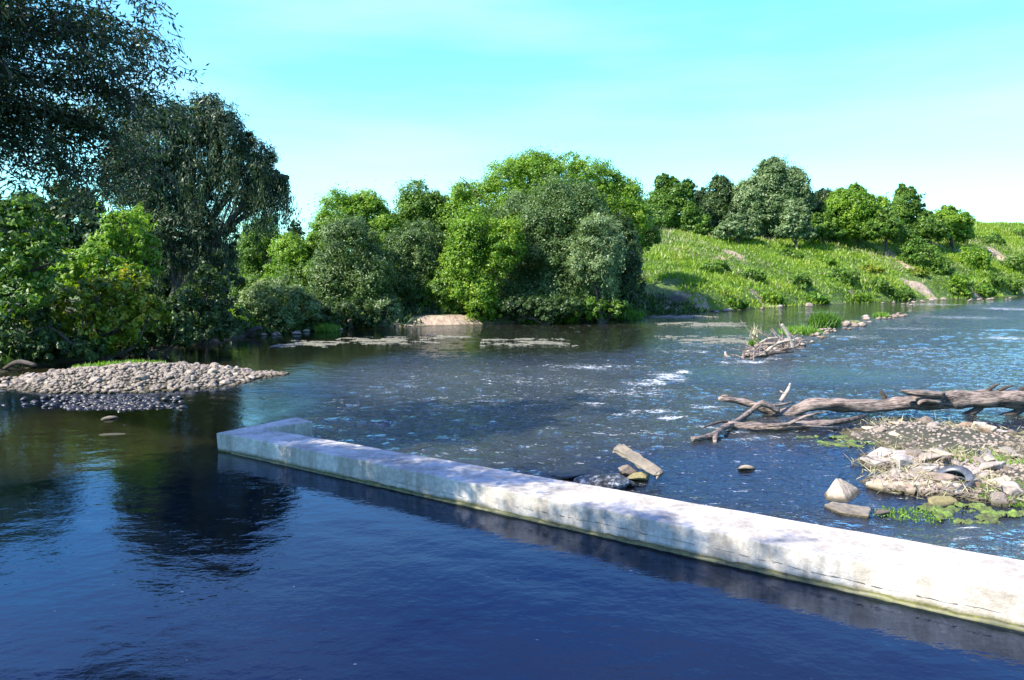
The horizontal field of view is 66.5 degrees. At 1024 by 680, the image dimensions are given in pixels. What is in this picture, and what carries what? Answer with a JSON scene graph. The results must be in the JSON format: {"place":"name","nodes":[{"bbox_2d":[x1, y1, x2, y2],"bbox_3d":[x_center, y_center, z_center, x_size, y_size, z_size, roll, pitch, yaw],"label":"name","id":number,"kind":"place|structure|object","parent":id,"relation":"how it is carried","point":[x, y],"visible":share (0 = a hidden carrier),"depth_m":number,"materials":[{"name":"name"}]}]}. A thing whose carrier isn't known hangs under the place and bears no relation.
{"place":"outdoors","nodes":[
{"label":"outdoors","id":0,"kind":"place"},
{"bbox_2d":[0,296,1023,679],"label":"river water","id":1,"kind":"structure","parent":0,"point":[162,544],"depth_m":11.07,"materials":[{"name":"liquid"}]},
{"bbox_2d":[1,393,187,409],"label":"wet stones","id":2,"kind":"object","parent":1,"relation":"on","point":[84,401],"visible":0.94,"depth_m":20.34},
{"bbox_2d":[270,340,343,346],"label":"floating weed","id":3,"kind":"object","parent":1,"relation":"on","point":[313,343],"visible":1,"depth_m":36.45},
{"bbox_2d":[327,336,439,344],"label":"floating weed","id":4,"kind":"object","parent":1,"relation":"on","point":[396,339],"visible":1,"depth_m":38.03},
{"bbox_2d":[479,338,577,345],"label":"floating weed","id":5,"kind":"object","parent":1,"relation":"on","point":[539,342],"visible":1,"depth_m":37.03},
{"bbox_2d":[551,468,600,478],"bbox_3d":[1.088,2.254,13.066,0.883,0.165,0.375,-1,11,-11],"label":"rock","id":6,"kind":"object","parent":1,"relation":"on","point":[572,474],"visible":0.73,"depth_m":12.99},
{"bbox_2d":[573,473,629,489],"bbox_3d":[1.450,2.321,12.552,0.939,0.322,0.546,-2,5,-17],"label":"rock","id":7,"kind":"object","parent":1,"relation":"in","point":[616,481],"visible":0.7,"depth_m":12.44,"materials":[{"name":"grey stone"}]},
{"bbox_2d":[612,444,663,478],"bbox_3d":[2.115,2.025,13.095,0.925,0.446,0.218,5,7,44],"label":"concrete slab","id":8,"kind":"object","parent":1,"relation":"on","point":[637,459],"depth_m":13.05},
{"bbox_2d":[627,471,649,480],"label":"rock","id":9,"kind":"object","parent":1,"relation":"on","point":[641,476],"visible":0.87,"depth_m":12.94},
{"bbox_2d":[658,322,745,326],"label":"floating weed","id":10,"kind":"object","parent":1,"relation":"on","point":[709,324],"visible":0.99,"depth_m":49.15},
{"bbox_2d":[660,335,749,343],"bbox_3d":[9.739,-0.023,38.745,4.639,0.075,4.334,0,5,0],"label":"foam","id":11,"kind":"object","parent":1,"relation":"on","point":[728,340],"visible":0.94,"depth_m":38.50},
{"bbox_2d":[728,320,812,360],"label":"twigs","id":12,"kind":"object","parent":1,"relation":"in","point":[754,350],"visible":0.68,"depth_m":33.18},
{"bbox_2d":[690,411,865,442],"bbox_3d":[5.670,1.769,16.920,4.661,0.498,1.101,-2,6,-21],"label":"dead branch","id":13,"kind":"object","parent":1,"relation":"in","point":[796,424],"visible":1,"depth_m":16.87,"materials":[{"name":"brown wood"}]},
{"bbox_2d":[778,324,826,334],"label":"grass clump","id":14,"kind":"object","parent":1,"relation":"on","point":[803,329],"visible":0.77,"depth_m":41.82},
{"bbox_2d":[806,307,842,328],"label":"grass clump","id":15,"kind":"object","parent":1,"relation":"on","point":[819,319],"visible":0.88,"depth_m":46.19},
{"bbox_2d":[824,478,860,501],"bbox_3d":[5.115,2.457,12.011,0.629,0.531,1.825,2,6,25],"label":"rock","id":16,"kind":"object","parent":1,"relation":"in","point":[840,490],"visible":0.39,"depth_m":12.02,"materials":[{"name":"stone"}]},
{"bbox_2d":[824,502,870,518],"bbox_3d":[4.904,2.574,11.510,0.637,0.401,1.008,2,5,16],"label":"rock","id":17,"kind":"object","parent":1,"relation":"on","point":[845,509],"visible":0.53,"depth_m":11.19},
{"bbox_2d":[797,435,900,446],"bbox_3d":[6.785,2.058,15.919,2.072,0.092,1.262,0,5,0],"label":"algae","id":18,"kind":"object","parent":1,"relation":"on","point":[848,442],"visible":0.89,"depth_m":15.69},
{"bbox_2d":[718,384,1023,421],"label":"fallen tree","id":19,"kind":"object","parent":1,"relation":"on","point":[978,401],"visible":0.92,"depth_m":18.68,"materials":[{"name":"brown wood"}]},
{"bbox_2d":[842,312,907,326],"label":"stones","id":20,"kind":"object","parent":1,"relation":"in","point":[897,314],"visible":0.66,"depth_m":52.74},
{"bbox_2d":[871,505,953,525],"bbox_3d":[5.716,2.481,11.159,1.051,0.047,0.877,3,6,27],"label":"weed patch","id":21,"kind":"object","parent":1,"relation":"on","point":[905,512],"visible":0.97,"depth_m":11.12,"materials":[{"name":"green plant"}]},
{"bbox_2d":[927,496,957,506],"bbox_3d":[6.425,2.410,11.673,0.577,0.118,0.306,-2,11,-23],"label":"rock","id":22,"kind":"object","parent":1,"relation":"on","point":[945,501],"visible":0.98,"depth_m":11.60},
{"bbox_2d":[905,497,1023,523],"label":"algae","id":23,"kind":"object","parent":1,"relation":"on","point":[989,515],"visible":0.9,"depth_m":11.20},
{"bbox_2d":[0,224,1023,500],"bbox_3d":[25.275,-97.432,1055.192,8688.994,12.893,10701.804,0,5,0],"label":"ground","id":24,"kind":"structure","parent":0,"point":[430,318],"depth_m":64.81,"materials":[{"name":"soil"}]},
{"bbox_2d":[0,194,74,319],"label":"leafy tree","id":25,"kind":"object","parent":24,"relation":"on","point":[14,253],"visible":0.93,"depth_m":26.48,"materials":[{"name":"green plant"}]},
{"bbox_2d":[0,302,108,363],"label":"leafy bush","id":26,"kind":"object","parent":24,"relation":"on","point":[20,338],"visible":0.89,"depth_m":27.70,"materials":[{"name":"green plant"}]},
{"bbox_2d":[47,240,139,333],"bbox_3d":[-16.494,-1.745,30.980,3.495,4.526,2.311,0,5,0],"label":"leafy bush","id":27,"kind":"object","parent":24,"relation":"on","point":[90,252],"visible":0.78,"depth_m":30.43,"materials":[{"name":"green plant"}]},
{"bbox_2d":[14,263,175,361],"bbox_3d":[-15.651,-0.755,29.337,5.890,4.253,2.699,0,5,0],"label":"leafy bush","id":28,"kind":"object","parent":24,"relation":"on","point":[94,315],"visible":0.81,"depth_m":28.89,"materials":[{"name":"green plant"}]},
{"bbox_2d":[0,0,209,244],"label":"willow tree","id":29,"kind":"object","parent":24,"relation":"on","point":[48,113],"visible":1,"depth_m":14.06,"materials":[{"name":"green plant"}]},
{"bbox_2d":[72,359,165,367],"bbox_3d":[-13.393,0.820,26.654,3.192,0.627,2.613,0,5,0],"label":"weed patch","id":30,"kind":"object","parent":24,"relation":"on","point":[100,364],"visible":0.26,"depth_m":25.91,"materials":[{"name":"green plant"}]},
{"bbox_2d":[1,179,246,311],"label":"leafy tree","id":31,"kind":"object","parent":24,"relation":"on","point":[90,224],"visible":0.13,"depth_m":42.58,"materials":[{"name":"green plant"}]},
{"bbox_2d":[88,202,163,311],"bbox_3d":[-16.164,-2.720,32.843,2.945,6.191,2.738,-2,6,-22],"label":"leafy tree","id":32,"kind":"object","parent":24,"relation":"on","point":[135,246],"visible":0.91,"depth_m":32.30,"materials":[{"name":"green plant"}]},
{"bbox_2d":[0,362,289,393],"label":"pebbles","id":33,"kind":"object","parent":24,"relation":"on","point":[119,371],"visible":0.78,"depth_m":23.60,"materials":[{"name":"stone"}]},
{"bbox_2d":[112,303,204,355],"bbox_3d":[-14.949,-0.258,31.640,5.221,2.728,2.103,0,5,0],"label":"leafy bush","id":34,"kind":"object","parent":24,"relation":"on","point":[178,332],"visible":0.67,"depth_m":31.28,"materials":[{"name":"green plant"}]},
{"bbox_2d":[88,85,304,297],"bbox_3d":[-15.040,-6.325,37.639,9.954,11.641,4.933,0,5,0],"label":"weeping willow","id":35,"kind":"object","parent":24,"relation":"on","point":[261,184],"visible":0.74,"depth_m":36.82,"materials":[{"name":"green plant"}]},
{"bbox_2d":[153,261,246,344],"bbox_3d":[-14.310,-1.490,35.991,4.080,4.301,3.008,0,5,0],"label":"leafy bush","id":36,"kind":"object","parent":24,"relation":"on","point":[204,303],"visible":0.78,"depth_m":35.39,"materials":[{"name":"green plant"}]},
{"bbox_2d":[228,303,261,327],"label":"leafy bush","id":37,"kind":"object","parent":24,"relation":"on","point":[247,316],"visible":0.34,"depth_m":41.80,"materials":[{"name":"green plant"}]},
{"bbox_2d":[229,210,282,292],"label":"leafy tree","id":38,"kind":"object","parent":24,"relation":"on","point":[251,260],"visible":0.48,"depth_m":58.49,"materials":[{"name":"green plant"}]},
{"bbox_2d":[232,271,325,329],"bbox_3d":[-13.017,-2.268,43.333,5.108,3.346,3.222,0,5,0],"label":"willow bush","id":39,"kind":"object","parent":24,"relation":"on","point":[291,313],"visible":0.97,"depth_m":42.79,"materials":[{"name":"green plant"}]},
{"bbox_2d":[228,252,339,303],"bbox_3d":[-14.622,-3.813,49.859,7.591,3.819,3.951,0,5,0],"label":"leafy bush","id":40,"kind":"object","parent":24,"relation":"on","point":[290,274],"visible":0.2,"depth_m":49.33,"materials":[{"name":"green plant"}]},
{"bbox_2d":[259,229,316,284],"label":"leafy tree","id":41,"kind":"object","parent":24,"relation":"on","point":[297,251],"visible":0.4,"depth_m":54.86,"materials":[{"name":"green plant"}]},
{"bbox_2d":[283,220,307,245],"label":"leafy tree","id":42,"kind":"object","parent":24,"relation":"on","point":[296,229],"visible":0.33,"depth_m":67.32,"materials":[{"name":"green plant"}]},
{"bbox_2d":[298,297,342,327],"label":"leafy bush","id":43,"kind":"object","parent":24,"relation":"on","point":[330,313],"visible":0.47,"depth_m":44.54,"materials":[{"name":"green plant"}]},
{"bbox_2d":[312,322,340,331],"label":"grass clump","id":44,"kind":"object","parent":24,"relation":"on","point":[326,327],"visible":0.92,"depth_m":43.72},
{"bbox_2d":[0,288,706,369],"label":"undergrowth","id":45,"kind":"object","parent":24,"relation":"on","point":[647,303],"visible":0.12,"depth_m":47.50,"materials":[{"name":"green plant"}]},
{"bbox_2d":[306,182,402,258],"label":"leafy tree","id":46,"kind":"object","parent":24,"relation":"on","point":[372,204],"visible":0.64,"depth_m":54.54,"materials":[{"name":"green plant"}]},
{"bbox_2d":[296,206,412,283],"bbox_3d":[-12.441,-6.584,59.633,11.424,7.876,7.721,0,5,0],"label":"leafy tree","id":47,"kind":"object","parent":24,"relation":"on","point":[357,241],"visible":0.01,"depth_m":58.25,"materials":[{"name":"green plant"}]},
{"bbox_2d":[303,208,413,314],"bbox_3d":[-9.729,-4.757,48.761,7.159,6.819,5.462,0,5,0],"label":"willow tree","id":48,"kind":"object","parent":24,"relation":"on","point":[347,270],"visible":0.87,"depth_m":47.54,"materials":[{"name":"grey plant"}]},
{"bbox_2d":[333,291,383,327],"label":"leafy bush","id":49,"kind":"object","parent":24,"relation":"on","point":[351,310],"visible":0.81,"depth_m":46.12,"materials":[{"name":"green plant"}]},
{"bbox_2d":[361,293,409,322],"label":"willow bush","id":50,"kind":"object","parent":24,"relation":"on","point":[388,304],"visible":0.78,"depth_m":47.55,"materials":[{"name":"green plant"}]},
{"bbox_2d":[378,216,457,307],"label":"willow tree","id":51,"kind":"object","parent":24,"relation":"on","point":[422,260],"visible":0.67,"depth_m":50.74,"materials":[{"name":"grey plant"}]},
{"bbox_2d":[391,169,458,249],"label":"leafy tree","id":52,"kind":"object","parent":24,"relation":"on","point":[424,204],"visible":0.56,"depth_m":58.27,"materials":[{"name":"green plant"}]},
{"bbox_2d":[412,261,466,313],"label":"leafy bush","id":53,"kind":"object","parent":24,"relation":"on","point":[446,302],"visible":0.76,"depth_m":50.08,"materials":[{"name":"green plant"}]},
{"bbox_2d":[435,200,528,321],"bbox_3d":[-1.880,-5.007,49.766,6.059,7.666,4.702,0,5,0],"label":"leafy tree","id":54,"kind":"object","parent":24,"relation":"on","point":[475,291],"visible":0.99,"depth_m":48.91,"materials":[{"name":"green plant"}]},
{"bbox_2d":[497,290,586,323],"bbox_3d":[1.887,-1.817,49.485,6.099,2.690,2.465,0,5,0],"label":"leafy bush","id":55,"kind":"object","parent":24,"relation":"on","point":[521,305],"visible":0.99,"depth_m":48.94,"materials":[{"name":"green plant"}]},
{"bbox_2d":[433,142,654,265],"bbox_3d":[2.328,-9.041,59.105,16.988,12.301,9.018,0,5,0],"label":"leafy tree","id":56,"kind":"object","parent":24,"relation":"on","point":[523,169],"visible":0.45,"depth_m":57.83,"materials":[{"name":"green plant"}]},
{"bbox_2d":[472,189,628,295],"bbox_3d":[2.900,-6.625,57.300,12.877,8.848,7.814,0,5,0],"label":"leafy tree","id":57,"kind":"object","parent":24,"relation":"on","point":[495,216],"visible":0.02,"depth_m":56.04,"materials":[{"name":"green plant"}]},
{"bbox_2d":[492,168,625,318],"bbox_3d":[2.776,-6.502,52.482,9.313,10.272,6.544,2,5,17],"label":"willow tree","id":58,"kind":"object","parent":24,"relation":"on","point":[553,236],"visible":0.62,"depth_m":51.07,"materials":[{"name":"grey plant"}]},
{"bbox_2d":[564,210,630,323],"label":"willow tree","id":59,"kind":"object","parent":24,"relation":"on","point":[601,265],"visible":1,"depth_m":49.05,"materials":[{"name":"green plant"}]},
{"bbox_2d":[571,295,632,323],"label":"leafy bush","id":60,"kind":"object","parent":24,"relation":"on","point":[622,307],"visible":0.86,"depth_m":49.56,"materials":[{"name":"green plant"}]},
{"bbox_2d":[582,308,645,319],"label":"grass clump","id":61,"kind":"object","parent":24,"relation":"on","point":[632,314],"visible":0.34,"depth_m":53.66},
{"bbox_2d":[594,288,642,319],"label":"leafy bush","id":62,"kind":"object","parent":24,"relation":"on","point":[630,296],"visible":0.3,"depth_m":53.43,"materials":[{"name":"green plant"}]},
{"bbox_2d":[217,418,1023,631],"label":"concrete wall","id":63,"kind":"structure","parent":24,"relation":"on","point":[977,587],"depth_m":9.73,"materials":[{"name":"grey"}]},
{"bbox_2d":[603,207,651,304],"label":"leafy tree","id":64,"kind":"object","parent":24,"relation":"on","point":[632,270],"visible":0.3,"depth_m":55.71,"materials":[{"name":"green plant"}]},
{"bbox_2d":[610,191,662,283],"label":"leafy tree","id":65,"kind":"object","parent":24,"relation":"on","point":[651,240],"visible":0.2,"depth_m":64.83,"materials":[{"name":"green plant"}]},
{"bbox_2d":[643,173,702,229],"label":"leafy tree","id":66,"kind":"object","parent":24,"relation":"on","point":[672,202],"visible":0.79,"depth_m":95.30,"materials":[{"name":"green plant"}]},
{"bbox_2d":[674,207,716,235],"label":"leafy bush","id":67,"kind":"object","parent":24,"relation":"on","point":[699,222],"visible":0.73,"depth_m":95.14,"materials":[{"name":"green plant"}]},
{"bbox_2d":[693,187,707,210],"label":"leafy tree","id":68,"kind":"object","parent":24,"relation":"on","point":[699,196],"visible":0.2,"depth_m":104.86,"materials":[{"name":"green plant"}]},
{"bbox_2d":[697,256,731,273],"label":"shrub","id":69,"kind":"object","parent":24,"relation":"on","point":[723,267],"visible":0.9,"depth_m":73.69,"materials":[{"name":"green plant"}]},
{"bbox_2d":[699,171,734,227],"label":"leafy tree","id":70,"kind":"object","parent":24,"relation":"on","point":[716,205],"visible":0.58,"depth_m":99.43,"materials":[{"name":"green plant"}]},
{"bbox_2d":[711,212,759,243],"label":"leafy bush","id":71,"kind":"object","parent":24,"relation":"on","point":[737,225],"visible":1,"depth_m":91.53,"materials":[{"name":"green plant"}]},
{"bbox_2d":[737,268,766,283],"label":"shrub","id":72,"kind":"object","parent":24,"relation":"on","point":[752,274],"visible":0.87,"depth_m":75.03,"materials":[{"name":"green plant"}]},
{"bbox_2d":[757,291,785,304],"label":"shrub","id":73,"kind":"object","parent":24,"relation":"on","point":[778,298],"visible":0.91,"depth_m":72.03,"materials":[{"name":"green plant"}]},
{"bbox_2d":[728,155,816,238],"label":"willow tree","id":74,"kind":"object","parent":24,"relation":"on","point":[768,189],"visible":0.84,"depth_m":97.08,"materials":[{"name":"green plant"}]},
{"bbox_2d":[776,247,804,259],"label":"shrub","id":75,"kind":"object","parent":24,"relation":"on","point":[795,253],"visible":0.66,"depth_m":88.61,"materials":[{"name":"green plant"}]},
{"bbox_2d":[768,198,818,249],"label":"willow bush","id":76,"kind":"object","parent":24,"relation":"on","point":[794,224],"visible":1,"depth_m":92.40,"materials":[{"name":"green plant"}]},
{"bbox_2d":[785,272,812,289],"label":"shrub","id":77,"kind":"object","parent":24,"relation":"on","point":[807,280],"visible":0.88,"depth_m":77.42,"materials":[{"name":"green plant"}]},
{"bbox_2d":[804,291,829,303],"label":"shrub","id":78,"kind":"object","parent":24,"relation":"on","point":[819,297],"visible":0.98,"depth_m":76.58,"materials":[{"name":"green plant"}]},
{"bbox_2d":[807,187,834,238],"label":"leafy tree","id":79,"kind":"object","parent":24,"relation":"on","point":[821,195],"visible":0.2,"depth_m":101.23,"materials":[{"name":"green plant"}]},
{"bbox_2d":[798,211,847,243],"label":"leafy bush","id":80,"kind":"object","parent":24,"relation":"on","point":[821,222],"visible":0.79,"depth_m":95.51,"materials":[{"name":"green plant"}]},
{"bbox_2d":[636,220,1023,312],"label":"meadow grass","id":81,"kind":"structure","parent":24,"relation":"on","point":[702,280],"depth_m":86.40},
{"bbox_2d":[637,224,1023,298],"bbox_3d":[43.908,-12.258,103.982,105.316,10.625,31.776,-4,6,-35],"label":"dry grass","id":82,"kind":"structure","parent":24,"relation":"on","point":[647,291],"depth_m":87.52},
{"bbox_2d":[826,264,860,284],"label":"shrub","id":83,"kind":"object","parent":24,"relation":"on","point":[845,278],"visible":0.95,"depth_m":83.36,"materials":[{"name":"green plant"}]},
{"bbox_2d":[820,181,897,247],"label":"leafy tree","id":84,"kind":"object","parent":24,"relation":"on","point":[852,208],"visible":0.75,"depth_m":98.32,"materials":[{"name":"green plant"}]},
{"bbox_2d":[864,447,896,464],"bbox_3d":[6.748,2.172,14.179,0.579,0.258,1.105,3,6,31],"label":"rock","id":85,"kind":"object","parent":24,"relation":"on","point":[884,451],"visible":0.45,"depth_m":14.15,"materials":[{"name":"white stone"}]},
{"bbox_2d":[868,276,893,292],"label":"shrub","id":86,"kind":"object","parent":24,"relation":"on","point":[883,282],"visible":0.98,"depth_m":84.75,"materials":[{"name":"green plant"}]},
{"bbox_2d":[859,208,912,257],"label":"tree","id":87,"kind":"object","parent":24,"relation":"on","point":[888,225],"visible":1,"depth_m":96.44,"materials":[{"name":"green plant"}]},
{"bbox_2d":[865,479,912,492],"bbox_3d":[6.098,2.346,12.547,0.771,0.213,0.565,-3,6,-26],"label":"rock","id":88,"kind":"object","parent":24,"relation":"on","point":[883,487],"visible":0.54,"depth_m":12.37,"materials":[{"name":"stone"}]},
{"bbox_2d":[886,283,916,299],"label":"shrub","id":89,"kind":"object","parent":24,"relation":"on","point":[909,295],"visible":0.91,"depth_m":85.47,"materials":[{"name":"green plant"}]},
{"bbox_2d":[892,450,916,466],"bbox_3d":[6.997,2.170,13.915,0.872,0.315,0.496,-3,6,-33],"label":"rock","id":90,"kind":"object","parent":24,"relation":"on","point":[899,456],"visible":0.48,"depth_m":13.67,"materials":[{"name":"white stone"}]},
{"bbox_2d":[888,183,927,238],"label":"leafy tree","id":91,"kind":"object","parent":24,"relation":"on","point":[908,210],"visible":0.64,"depth_m":103.45,"materials":[{"name":"green plant"}]},
{"bbox_2d":[893,234,945,268],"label":"shrub","id":92,"kind":"object","parent":24,"relation":"on","point":[919,253],"visible":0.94,"depth_m":95.83,"materials":[{"name":"green plant"}]},
{"bbox_2d":[907,208,952,244],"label":"leafy bush","id":93,"kind":"object","parent":24,"relation":"on","point":[927,227],"visible":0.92,"depth_m":103.08,"materials":[{"name":"green plant"}]},
{"bbox_2d":[839,411,1023,508],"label":"dry debris","id":94,"kind":"object","parent":24,"relation":"on","point":[955,481],"visible":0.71,"depth_m":13.40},
{"bbox_2d":[840,421,1023,502],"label":"gravel","id":95,"kind":"structure","parent":24,"relation":"on","point":[923,490],"depth_m":13.85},
{"bbox_2d":[936,465,974,491],"bbox_3d":[7.001,2.268,12.391,0.633,0.200,0.633,-44,26,-23],"label":"tyre","id":96,"kind":"object","parent":95,"relation":"on","point":[964,473],"visible":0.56,"depth_m":12.38,"materials":[{"name":"rubber"}]},
{"bbox_2d":[979,461,1005,469],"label":"rock","id":97,"kind":"object","parent":95,"relation":"on","point":[995,465],"visible":0.89,"depth_m":13.28,"materials":[{"name":"white stone"}]},
{"bbox_2d":[852,416,1023,503],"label":"twigs","id":98,"kind":"object","parent":24,"relation":"on","point":[958,494],"visible":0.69,"depth_m":13.34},
{"bbox_2d":[925,252,955,274],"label":"shrub","id":99,"kind":"object","parent":24,"relation":"on","point":[949,269],"visible":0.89,"depth_m":95.61,"materials":[{"name":"green plant"}]},
{"bbox_2d":[928,472,958,481],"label":"rock","id":100,"kind":"object","parent":24,"relation":"on","point":[943,476],"visible":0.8,"depth_m":12.38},
{"bbox_2d":[932,204,976,251],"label":"tree","id":101,"kind":"object","parent":24,"relation":"on","point":[962,222],"visible":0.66,"depth_m":105.94,"materials":[{"name":"green plant"}]},
{"bbox_2d":[944,272,975,295],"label":"shrub","id":102,"kind":"object","parent":24,"relation":"on","point":[962,281],"visible":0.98,"depth_m":92.25,"materials":[{"name":"green plant"}]},
{"bbox_2d":[955,244,992,269],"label":"shrub","id":103,"kind":"object","parent":24,"relation":"on","point":[980,257],"visible":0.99,"depth_m":101.30,"materials":[{"name":"green plant"}]},
{"bbox_2d":[976,283,997,296],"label":"shrub","id":104,"kind":"object","parent":24,"relation":"on","point":[988,289],"visible":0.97,"depth_m":94.81,"materials":[{"name":"green plant"}]},
{"bbox_2d":[976,232,1006,245],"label":"shrub","id":105,"kind":"object","parent":24,"relation":"on","point":[998,238],"visible":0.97,"depth_m":114.19,"materials":[{"name":"green plant"}]},
{"bbox_2d":[981,271,1006,287],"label":"shrub","id":106,"kind":"object","parent":24,"relation":"on","point":[992,275],"visible":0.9,"depth_m":97.72,"materials":[{"name":"green plant"}]},
{"bbox_2d":[990,491,1009,507],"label":"stone","id":107,"kind":"object","parent":24,"relation":"on","point":[1000,500],"visible":0.64,"depth_m":11.67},
{"bbox_2d":[998,253,1023,273],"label":"shrub","id":108,"kind":"object","parent":24,"relation":"on","point":[1017,261],"visible":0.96,"depth_m":104.30,"materials":[{"name":"green plant"}]},
{"bbox_2d":[1005,275,1023,294],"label":"shrub","id":109,"kind":"object","parent":24,"relation":"on","point":[1018,283],"visible":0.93,"depth_m":99.53,"materials":[{"name":"green plant"}]},
{"bbox_2d":[0,0,1023,268],"label":"sky","id":110,"kind":"structure","parent":0,"point":[880,95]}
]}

